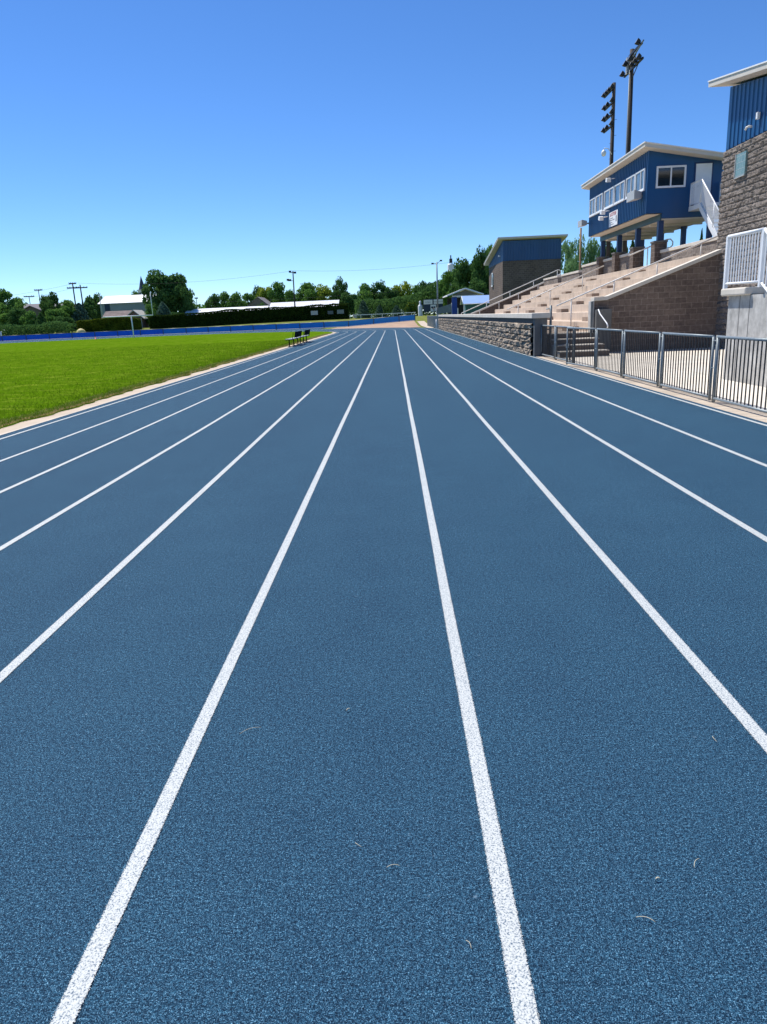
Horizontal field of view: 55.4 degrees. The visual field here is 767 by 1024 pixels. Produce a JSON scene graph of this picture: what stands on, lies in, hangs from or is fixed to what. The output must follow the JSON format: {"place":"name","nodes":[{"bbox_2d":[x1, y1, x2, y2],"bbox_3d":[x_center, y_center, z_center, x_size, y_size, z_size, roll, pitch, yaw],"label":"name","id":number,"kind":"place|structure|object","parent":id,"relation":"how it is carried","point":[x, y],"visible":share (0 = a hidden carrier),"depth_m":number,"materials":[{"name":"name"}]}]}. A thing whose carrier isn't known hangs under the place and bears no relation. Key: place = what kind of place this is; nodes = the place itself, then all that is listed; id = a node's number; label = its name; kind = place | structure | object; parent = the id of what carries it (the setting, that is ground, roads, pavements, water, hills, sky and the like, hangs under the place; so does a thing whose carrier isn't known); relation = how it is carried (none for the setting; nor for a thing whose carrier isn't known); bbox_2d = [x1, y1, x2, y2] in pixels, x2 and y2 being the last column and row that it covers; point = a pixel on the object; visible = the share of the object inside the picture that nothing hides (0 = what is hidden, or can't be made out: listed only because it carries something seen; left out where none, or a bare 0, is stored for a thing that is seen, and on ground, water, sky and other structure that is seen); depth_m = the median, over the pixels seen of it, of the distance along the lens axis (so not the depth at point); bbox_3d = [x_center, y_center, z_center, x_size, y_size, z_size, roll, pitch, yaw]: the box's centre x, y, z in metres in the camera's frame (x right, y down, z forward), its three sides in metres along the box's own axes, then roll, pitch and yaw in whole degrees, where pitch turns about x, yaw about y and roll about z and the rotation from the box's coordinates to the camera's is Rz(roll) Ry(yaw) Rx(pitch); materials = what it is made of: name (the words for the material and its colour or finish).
{"place":"outdoors","nodes":[
{"label":"outdoors","id":0,"kind":"place"},
{"bbox_2d":[0,331,332,428],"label":"infield","id":1,"kind":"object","parent":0,"point":[106,343],"visible":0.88,"depth_m":38.02,"materials":[{"name":"plant"}]},
{"bbox_2d":[99,293,152,337],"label":"goal post","id":2,"kind":"object","parent":1,"relation":"on","point":[131,316],"visible":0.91,"depth_m":108.56,"materials":[{"name":"metal"}]},
{"bbox_2d":[0,339,307,425],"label":"grass","id":3,"kind":"structure","parent":1,"relation":"on","point":[41,412],"depth_m":26.88,"materials":[{"name":"plant"}]},
{"bbox_2d":[0,333,327,426],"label":"dry grass","id":4,"kind":"structure","parent":1,"relation":"on","point":[92,400],"depth_m":18.95,"materials":[{"name":"plant"}]},
{"bbox_2d":[4,313,446,340],"bbox_3d":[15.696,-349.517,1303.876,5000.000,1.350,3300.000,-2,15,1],"label":"ground","id":5,"kind":"structure","parent":0,"point":[421,318],"depth_m":154.67,"materials":[{"name":"green plant"}]},
{"bbox_2d":[0,313,13,324],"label":"tree","id":6,"kind":"object","parent":5,"relation":"on","point":[3,319],"visible":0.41,"depth_m":171.51,"materials":[{"name":"green plant"}]},
{"bbox_2d":[0,288,26,315],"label":"tree","id":7,"kind":"object","parent":5,"relation":"on","point":[6,306],"visible":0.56,"depth_m":182.87,"materials":[{"name":"green plant"}]},
{"bbox_2d":[6,306,25,331],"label":"tree","id":8,"kind":"object","parent":5,"relation":"on","point":[12,316],"visible":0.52,"depth_m":170.11,"materials":[{"name":"green plant"}]},
{"bbox_2d":[19,310,36,324],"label":"tree","id":9,"kind":"object","parent":5,"relation":"on","point":[30,317],"visible":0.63,"depth_m":168.41,"materials":[{"name":"green plant"}]},
{"bbox_2d":[0,320,77,335],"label":"undergrowth","id":10,"kind":"object","parent":5,"relation":"on","point":[14,329],"visible":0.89,"depth_m":156.25,"materials":[{"name":"green plant"}]},
{"bbox_2d":[34,312,49,331],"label":"tree","id":11,"kind":"object","parent":5,"relation":"on","point":[41,318],"visible":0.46,"depth_m":166.66,"materials":[{"name":"green plant"}]},
{"bbox_2d":[39,291,60,331],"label":"tree","id":12,"kind":"object","parent":5,"relation":"on","point":[49,301],"visible":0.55,"depth_m":192.35,"materials":[{"name":"green plant"}]},
{"bbox_2d":[24,302,77,330],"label":"house","id":13,"kind":"structure","parent":5,"relation":"on","point":[35,308],"depth_m":197.27,"materials":[{"name":"grey"}]},
{"bbox_2d":[45,308,68,323],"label":"tree","id":14,"kind":"object","parent":5,"relation":"on","point":[52,314],"visible":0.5,"depth_m":170.45,"materials":[{"name":"green plant"}]},
{"bbox_2d":[53,316,74,329],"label":"tree","id":15,"kind":"object","parent":5,"relation":"on","point":[67,319],"visible":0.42,"depth_m":166.33,"materials":[{"name":"green plant"}]},
{"bbox_2d":[60,299,76,319],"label":"tree","id":16,"kind":"object","parent":5,"relation":"on","point":[68,307],"visible":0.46,"depth_m":176.34,"materials":[{"name":"green plant"}]},
{"bbox_2d":[70,303,91,330],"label":"tree","id":17,"kind":"object","parent":5,"relation":"on","point":[81,312],"visible":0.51,"depth_m":176.45,"materials":[{"name":"green plant"}]},
{"bbox_2d":[81,301,96,318],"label":"tree","id":18,"kind":"object","parent":5,"relation":"on","point":[92,314],"visible":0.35,"depth_m":181.32,"materials":[{"name":"green plant"}]},
{"bbox_2d":[85,292,102,317],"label":"tree","id":19,"kind":"object","parent":5,"relation":"on","point":[95,301],"visible":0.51,"depth_m":216.65,"materials":[{"name":"green plant"}]},
{"bbox_2d":[76,317,141,331],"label":"hedge","id":20,"kind":"object","parent":5,"relation":"on","point":[109,324],"visible":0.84,"depth_m":160.56,"materials":[{"name":"plant"}]},
{"bbox_2d":[98,295,149,317],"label":"hall","id":21,"kind":"structure","parent":5,"relation":"on","point":[122,303],"depth_m":198.33,"materials":[{"name":"white metal"}]},
{"bbox_2d":[103,310,149,327],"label":"house","id":22,"kind":"structure","parent":5,"relation":"on","point":[127,313],"depth_m":173.56,"materials":[{"name":"grey"}]},
{"bbox_2d":[144,304,155,326],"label":"tree","id":23,"kind":"object","parent":5,"relation":"on","point":[148,307],"visible":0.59,"depth_m":173.21,"materials":[{"name":"green plant"}]},
{"bbox_2d":[141,269,186,314],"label":"tree","id":24,"kind":"object","parent":5,"relation":"on","point":[162,292],"visible":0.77,"depth_m":181.74,"materials":[{"name":"green plant"}]},
{"bbox_2d":[156,302,171,314],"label":"tree","id":25,"kind":"object","parent":5,"relation":"on","point":[163,308],"visible":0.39,"depth_m":165.69,"materials":[{"name":"green plant"}]},
{"bbox_2d":[0,332,335,434],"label":"sand curb","id":26,"kind":"structure","parent":5,"relation":"on","point":[18,426],"depth_m":17.15,"materials":[{"name":"concrete"}]},
{"bbox_2d":[169,283,196,312],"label":"tree","id":27,"kind":"object","parent":5,"relation":"on","point":[184,294],"visible":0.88,"depth_m":181.75,"materials":[{"name":"green plant"}]},
{"bbox_2d":[0,314,415,340],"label":"blue screen fence","id":28,"kind":"object","parent":5,"relation":"on","point":[371,321],"visible":0.86,"depth_m":140.39,"materials":[{"name":"fabric"}]},
{"bbox_2d":[204,293,221,307],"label":"tree","id":29,"kind":"object","parent":5,"relation":"on","point":[213,300],"visible":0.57,"depth_m":203.42,"materials":[{"name":"green plant"}]},
{"bbox_2d":[2,304,447,331],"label":"tree belt","id":30,"kind":"object","parent":5,"relation":"on","point":[199,306],"visible":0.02,"depth_m":235.09,"materials":[{"name":"green plant"}]},
{"bbox_2d":[219,291,233,307],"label":"tree","id":31,"kind":"object","parent":5,"relation":"on","point":[225,299],"visible":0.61,"depth_m":204.87,"materials":[{"name":"green plant"}]},
{"bbox_2d":[185,306,268,314],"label":"long building","id":32,"kind":"structure","parent":5,"relation":"on","point":[205,310],"depth_m":183.12,"materials":[{"name":"white metal"}]},
{"bbox_2d":[230,292,247,306],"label":"tree","id":33,"kind":"object","parent":5,"relation":"on","point":[236,298],"visible":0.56,"depth_m":206.56,"materials":[{"name":"green plant"}]},
{"bbox_2d":[239,293,254,305],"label":"tree","id":34,"kind":"object","parent":5,"relation":"on","point":[247,297],"visible":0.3,"depth_m":213.08,"materials":[{"name":"green plant"}]},
{"bbox_2d":[148,303,348,328],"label":"hedge","id":35,"kind":"object","parent":5,"relation":"on","point":[256,315],"visible":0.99,"depth_m":159.74,"materials":[{"name":"green plant"}]},
{"bbox_2d":[247,297,270,306],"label":"house","id":36,"kind":"structure","parent":5,"relation":"on","point":[265,301],"depth_m":207.21,"materials":[{"name":"grey"}]},
{"bbox_2d":[256,286,272,302],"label":"tree","id":37,"kind":"object","parent":5,"relation":"on","point":[262,292],"visible":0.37,"depth_m":221.52,"materials":[{"name":"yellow plant"}]},
{"bbox_2d":[267,281,285,302],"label":"tree","id":38,"kind":"object","parent":5,"relation":"on","point":[277,293],"visible":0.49,"depth_m":217.10,"materials":[{"name":"green plant"}]},
{"bbox_2d":[284,289,295,301],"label":"tree","id":39,"kind":"object","parent":5,"relation":"on","point":[289,295],"visible":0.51,"depth_m":210.62,"materials":[{"name":"green plant"}]},
{"bbox_2d":[269,300,339,306],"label":"long building","id":40,"kind":"structure","parent":5,"relation":"on","point":[290,304],"depth_m":181.67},
{"bbox_2d":[295,282,317,301],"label":"tree","id":41,"kind":"object","parent":5,"relation":"on","point":[306,291],"visible":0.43,"depth_m":214.10,"materials":[{"name":"green plant"}]},
{"bbox_2d":[314,284,332,300],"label":"tree","id":42,"kind":"object","parent":5,"relation":"on","point":[324,292],"visible":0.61,"depth_m":213.11,"materials":[{"name":"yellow plant"}]},
{"bbox_2d":[330,276,350,301],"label":"tree","id":43,"kind":"object","parent":5,"relation":"on","point":[339,289],"visible":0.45,"depth_m":211.45,"materials":[{"name":"green plant"}]},
{"bbox_2d":[339,292,357,318],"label":"tree","id":44,"kind":"object","parent":5,"relation":"on","point":[347,298],"visible":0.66,"depth_m":181.58,"materials":[{"name":"green plant"}]},
{"bbox_2d":[355,300,370,318],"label":"tree","id":45,"kind":"object","parent":5,"relation":"on","point":[364,308],"visible":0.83,"depth_m":167.15,"materials":[{"name":"green plant"}]},
{"bbox_2d":[357,283,373,305],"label":"tree","id":46,"kind":"object","parent":5,"relation":"on","point":[364,291],"visible":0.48,"depth_m":190.09,"materials":[{"name":"green plant"}]},
{"bbox_2d":[370,279,387,312],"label":"tree","id":47,"kind":"object","parent":5,"relation":"on","point":[380,287],"visible":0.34,"depth_m":192.00,"materials":[{"name":"green plant"}]},
{"bbox_2d":[374,304,384,317],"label":"tree","id":48,"kind":"object","parent":5,"relation":"on","point":[378,311],"visible":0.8,"depth_m":167.31,"materials":[{"name":"green plant"}]},
{"bbox_2d":[379,287,398,311],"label":"tree","id":49,"kind":"object","parent":5,"relation":"on","point":[389,293],"visible":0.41,"depth_m":189.05,"materials":[{"name":"green plant"}]},
{"bbox_2d":[390,305,401,316],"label":"tree","id":50,"kind":"object","parent":5,"relation":"on","point":[396,308],"visible":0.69,"depth_m":167.28,"materials":[{"name":"green plant"}]},
{"bbox_2d":[391,281,412,311],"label":"tree","id":51,"kind":"object","parent":5,"relation":"on","point":[404,289],"visible":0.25,"depth_m":194.15,"materials":[{"name":"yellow plant"}]},
{"bbox_2d":[354,280,450,317],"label":"undergrowth","id":52,"kind":"object","parent":5,"relation":"on","point":[391,304],"visible":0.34,"depth_m":174.50,"materials":[{"name":"green plant"}]},
{"bbox_2d":[417,280,433,304],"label":"tree","id":53,"kind":"object","parent":5,"relation":"on","point":[422,284],"visible":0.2,"depth_m":180.68,"materials":[{"name":"green plant"}]},
{"bbox_2d":[423,298,442,315],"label":"scoreboard","id":54,"kind":"object","parent":5,"relation":"on","point":[429,305],"visible":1,"depth_m":158.61,"materials":[{"name":"white paint"}]},
{"bbox_2d":[436,303,451,320],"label":"fence","id":55,"kind":"object","parent":5,"relation":"on","point":[445,309],"visible":0.57,"depth_m":96.27,"materials":[{"name":"metal"}]},
{"bbox_2d":[438,270,455,305],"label":"tree","id":56,"kind":"object","parent":5,"relation":"on","point":[447,277],"visible":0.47,"depth_m":159.96,"materials":[{"name":"green plant"}]},
{"bbox_2d":[448,257,473,297],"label":"tree","id":57,"kind":"object","parent":5,"relation":"on","point":[462,273],"visible":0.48,"depth_m":152.39,"materials":[{"name":"green plant"}]},
{"bbox_2d":[457,295,488,313],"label":"shed","id":58,"kind":"structure","parent":5,"relation":"on","point":[468,302],"depth_m":91.43,"materials":[{"name":"white metal"}]},
{"bbox_2d":[469,245,488,290],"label":"tree","id":59,"kind":"object","parent":5,"relation":"on","point":[481,273],"visible":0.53,"depth_m":147.22,"materials":[{"name":"green plant"}]},
{"bbox_2d":[469,277,488,294],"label":"tree","id":60,"kind":"object","parent":5,"relation":"on","point":[478,287],"visible":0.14,"depth_m":141.06,"materials":[{"name":"green plant"}]},
{"bbox_2d":[438,313,549,356],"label":"retaining wall","id":61,"kind":"structure","parent":5,"relation":"on","point":[519,332],"depth_m":31.96,"materials":[{"name":"stone"}]},
{"bbox_2d":[561,239,572,273],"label":"tree","id":62,"kind":"object","parent":5,"relation":"on","point":[565,248],"visible":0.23,"depth_m":105.06,"materials":[{"name":"green plant"}]},
{"bbox_2d":[564,234,587,272],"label":"tree","id":63,"kind":"object","parent":5,"relation":"on","point":[572,265],"visible":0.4,"depth_m":101.44,"materials":[{"name":"green plant"}]},
{"bbox_2d":[579,228,581,269],"bbox_3d":[14.562,-17.259,54.213,0.129,7.200,0.129,4,16,23],"label":"wooden post","id":64,"kind":"object","parent":5,"relation":"on","point":[580,249],"visible":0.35,"depth_m":53.64,"materials":[{"name":"beige wood"}]},
{"bbox_2d":[581,237,600,263],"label":"tree","id":65,"kind":"object","parent":5,"relation":"on","point":[593,253],"visible":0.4,"depth_m":103.09,"materials":[{"name":"green plant"}]},
{"bbox_2d":[495,254,704,357],"bbox_3d":[11.818,-12.256,43.316,11.780,3.460,39.706,-2,15,1],"label":"bleacher","id":66,"kind":"object","parent":5,"relation":"on","point":[559,295],"visible":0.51,"depth_m":36.69,"materials":[{"name":"concrete"}]},
{"bbox_2d":[543,275,561,285],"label":"parapet wall","id":67,"kind":"structure","parent":66,"relation":"on","point":[553,280],"depth_m":58.30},
{"bbox_2d":[507,265,603,312],"bbox_3d":[9.797,-12.334,41.718,5.484,3.131,0.066,-2,15,1],"label":"handrail","id":68,"kind":"object","parent":66,"relation":"on","point":[554,288],"visible":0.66,"depth_m":41.60,"materials":[{"name":"metal"}]},
{"bbox_2d":[582,253,629,277],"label":"parapet wall","id":69,"kind":"structure","parent":66,"relation":"on","point":[624,263],"depth_m":43.61,"materials":[{"name":"concrete"}]},
{"bbox_2d":[619,38,643,253],"bbox_3d":[17.041,-22.237,50.925,0.735,18.300,3.908,-2,15,1],"label":"light pole","id":70,"kind":"object","parent":66,"relation":"on","point":[631,60],"visible":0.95,"depth_m":49.91,"materials":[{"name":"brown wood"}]},
{"bbox_2d":[556,236,717,325],"bbox_3d":[10.256,-9.165,28.998,6.723,3.561,0.066,-2,15,1],"label":"handrail","id":71,"kind":"object","parent":66,"relation":"on","point":[613,281],"visible":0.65,"depth_m":28.91,"materials":[{"name":"metal"}]},
{"bbox_2d":[581,141,723,275],"bbox_3d":[14.246,-15.827,39.312,4.480,5.300,11.630,-2,15,1],"label":"press box","id":72,"kind":"object","parent":66,"relation":"on","point":[661,177],"visible":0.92,"depth_m":34.98,"materials":[{"name":"blue metal"}]},
{"bbox_2d":[589,197,595,217],"bbox_3d":[12.392,-18.059,43.280,0.090,0.990,1.310,-2,15,1],"label":"window","id":73,"kind":"structure","parent":72,"relation":"in","point":[592,207],"depth_m":43.28,"materials":[{"name":"blue glass"}]},
{"bbox_2d":[595,192,603,214],"bbox_3d":[12.376,-17.687,41.894,0.090,0.990,1.440,-2,15,1],"label":"window","id":74,"kind":"structure","parent":72,"relation":"in","point":[599,198],"depth_m":41.80,"materials":[{"name":"blue glass"}]},
{"bbox_2d":[603,186,613,209],"bbox_3d":[12.353,-17.183,40.021,0.090,0.990,1.840,-2,15,1],"label":"window","id":75,"kind":"structure","parent":72,"relation":"in","point":[608,194],"depth_m":39.95,"materials":[{"name":"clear glass"}]},
{"bbox_2d":[609,209,617,226],"bbox_3d":[12.389,-15.825,39.376,0.022,0.740,1.550,-2,15,1],"label":"banner","id":76,"kind":"object","parent":72,"relation":"hanging from","point":[613,218],"visible":1,"depth_m":39.30,"materials":[{"name":"white paint"}]},
{"bbox_2d":[613,180,624,205],"bbox_3d":[12.331,-16.686,38.172,0.090,0.990,1.830,-2,15,1],"label":"window","id":77,"kind":"structure","parent":72,"relation":"in","point":[619,189],"depth_m":38.16,"materials":[{"name":"blue glass"}]},
{"bbox_2d":[625,174,634,199],"bbox_3d":[12.310,-16.212,36.409,0.090,0.990,1.440,-2,15,1],"label":"window","id":78,"kind":"structure","parent":72,"relation":"in","point":[630,181],"depth_m":36.40,"materials":[{"name":"blue glass"}]},
{"bbox_2d":[626,190,642,202],"bbox_3d":[12.106,-15.096,34.889,0.615,0.417,1.147,-2,15,1],"label":"air conditioner","id":79,"kind":"object","parent":72,"relation":"attached to","point":[634,195],"visible":1,"depth_m":34.57,"materials":[{"name":"metal"}]},
{"bbox_2d":[635,168,645,191],"bbox_3d":[12.293,-15.836,35.009,0.090,0.990,1.380,-2,15,1],"label":"window","id":80,"kind":"structure","parent":72,"relation":"in","point":[640,175],"depth_m":34.86,"materials":[{"name":"blue glass"}]},
{"bbox_2d":[655,165,686,187],"bbox_3d":[13.390,-15.619,34.002,1.370,0.940,0.068,-2,15,1],"label":"window","id":81,"kind":"structure","parent":72,"relation":"in","point":[672,176],"depth_m":34.00,"materials":[{"name":"black glass"}]},
{"bbox_2d":[692,161,713,205],"bbox_3d":[14.916,-15.289,34.088,0.870,1.950,0.038,-2,15,1],"label":"door","id":82,"kind":"structure","parent":72,"relation":"in","point":[704,170],"depth_m":33.96,"materials":[{"name":"white paint"}]},
{"bbox_2d":[660,237,717,262],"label":"parapet wall","id":83,"kind":"structure","parent":66,"relation":"on","point":[709,246],"depth_m":31.58,"materials":[{"name":"concrete"}]},
{"bbox_2d":[688,178,721,236],"bbox_3d":[15.061,-13.069,32.318,1.450,3.529,4.550,-2,15,1],"label":"metal stair","id":84,"kind":"object","parent":66,"relation":"on","point":[706,209],"visible":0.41,"depth_m":32.66,"materials":[{"name":"metal"}]},
{"bbox_2d":[601,82,616,257],"bbox_3d":[17.534,-24.020,58.263,1.170,17.900,2.800,-2,15,1],"label":"light pole","id":85,"kind":"object","parent":5,"relation":"on","point":[605,94],"visible":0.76,"depth_m":56.22,"materials":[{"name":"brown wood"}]},
{"bbox_2d":[332,321,419,328],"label":"dirt","id":86,"kind":"structure","parent":0,"point":[400,324],"depth_m":117.05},
{"bbox_2d":[0,327,766,1023],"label":"running track","id":87,"kind":"structure","parent":0,"point":[468,635],"depth_m":3.17,"materials":[{"name":"rubber"}]},
{"bbox_2d":[0,331,330,434],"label":"track edge","id":88,"kind":"object","parent":87,"relation":"on","point":[126,396],"visible":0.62,"depth_m":16.45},
{"bbox_2d":[285,331,301,346],"bbox_3d":[-5.815,-11.291,47.519,0.529,0.880,4.900,-2,15,1],"label":"bench","id":89,"kind":"object","parent":87,"relation":"on","point":[298,334],"visible":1,"depth_m":47.51,"materials":[{"name":"metal"}]},
{"bbox_2d":[0,0,766,315],"label":"sky","id":90,"kind":"structure","parent":0,"point":[203,141],"materials":[{"name":"blue"}]},
{"bbox_2d":[417,321,432,327],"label":"path","id":91,"kind":"structure","parent":0,"point":[423,323],"depth_m":111.63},
{"bbox_2d":[427,316,438,328],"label":"corrugated gate","id":92,"kind":"structure","parent":91,"relation":"on","point":[432,321],"depth_m":87.64,"materials":[{"name":"metal"}]},
{"bbox_2d":[443,288,483,314],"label":"pavilion","id":93,"kind":"structure","parent":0,"point":[454,300],"depth_m":98.93,"materials":[{"name":"blue paint"}]},
{"bbox_2d":[468,274,560,313],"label":"end wall","id":94,"kind":"structure","parent":0,"point":[492,308],"depth_m":63.34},
{"bbox_2d":[461,269,560,313],"bbox_3d":[10.988,-18.823,63.208,8.682,3.774,0.066,-2,15,1],"label":"handrail","id":95,"kind":"object","parent":94,"relation":"on","point":[514,289],"visible":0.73,"depth_m":63.06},
{"bbox_2d":[484,234,567,304],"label":"block building","id":96,"kind":"structure","parent":0,"point":[514,262],"depth_m":76.77,"materials":[{"name":"brown metal"}]},
{"bbox_2d":[561,270,581,281],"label":"parapet wall","id":97,"kind":"structure","parent":0,"point":[570,276],"depth_m":52.38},
{"bbox_2d":[530,354,766,422],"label":"paver strip","id":98,"kind":"object","parent":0,"point":[746,412],"visible":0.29,"depth_m":13.34,"materials":[{"name":"concrete"}]},
{"bbox_2d":[541,325,766,412],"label":"picket fence","id":99,"kind":"object","parent":98,"relation":"on","point":[622,354],"visible":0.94,"depth_m":13.62,"materials":[{"name":"metal"}]},
{"bbox_2d":[566,327,596,369],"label":"gate","id":100,"kind":"structure","parent":99,"relation":"attached to","point":[568,345],"depth_m":19.93,"materials":[{"name":"metal"}]},
{"bbox_2d":[565,348,766,409],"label":"plaza","id":101,"kind":"structure","parent":0,"point":[751,394],"depth_m":18.07,"materials":[{"name":"concrete"}]},
{"bbox_2d":[588,248,722,351],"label":"end wall","id":102,"kind":"structure","parent":101,"relation":"on","point":[682,298],"depth_m":26.34,"materials":[{"name":"brown brick"}]},
{"bbox_2d":[708,61,766,347],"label":"block building","id":103,"kind":"structure","parent":101,"relation":"on","point":[743,200],"depth_m":24.00,"materials":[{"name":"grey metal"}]},
{"bbox_2d":[734,150,748,178],"bbox_3d":[11.826,-11.463,24.100,0.150,0.760,0.730,-2,15,1],"label":"window","id":104,"kind":"structure","parent":103,"relation":"in","point":[740,168],"depth_m":24.05,"materials":[{"name":"teal glass"}]},
{"bbox_2d":[721,227,766,386],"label":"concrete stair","id":105,"kind":"object","parent":101,"relation":"on","point":[747,312],"visible":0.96,"depth_m":14.46,"materials":[{"name":"white paint"}]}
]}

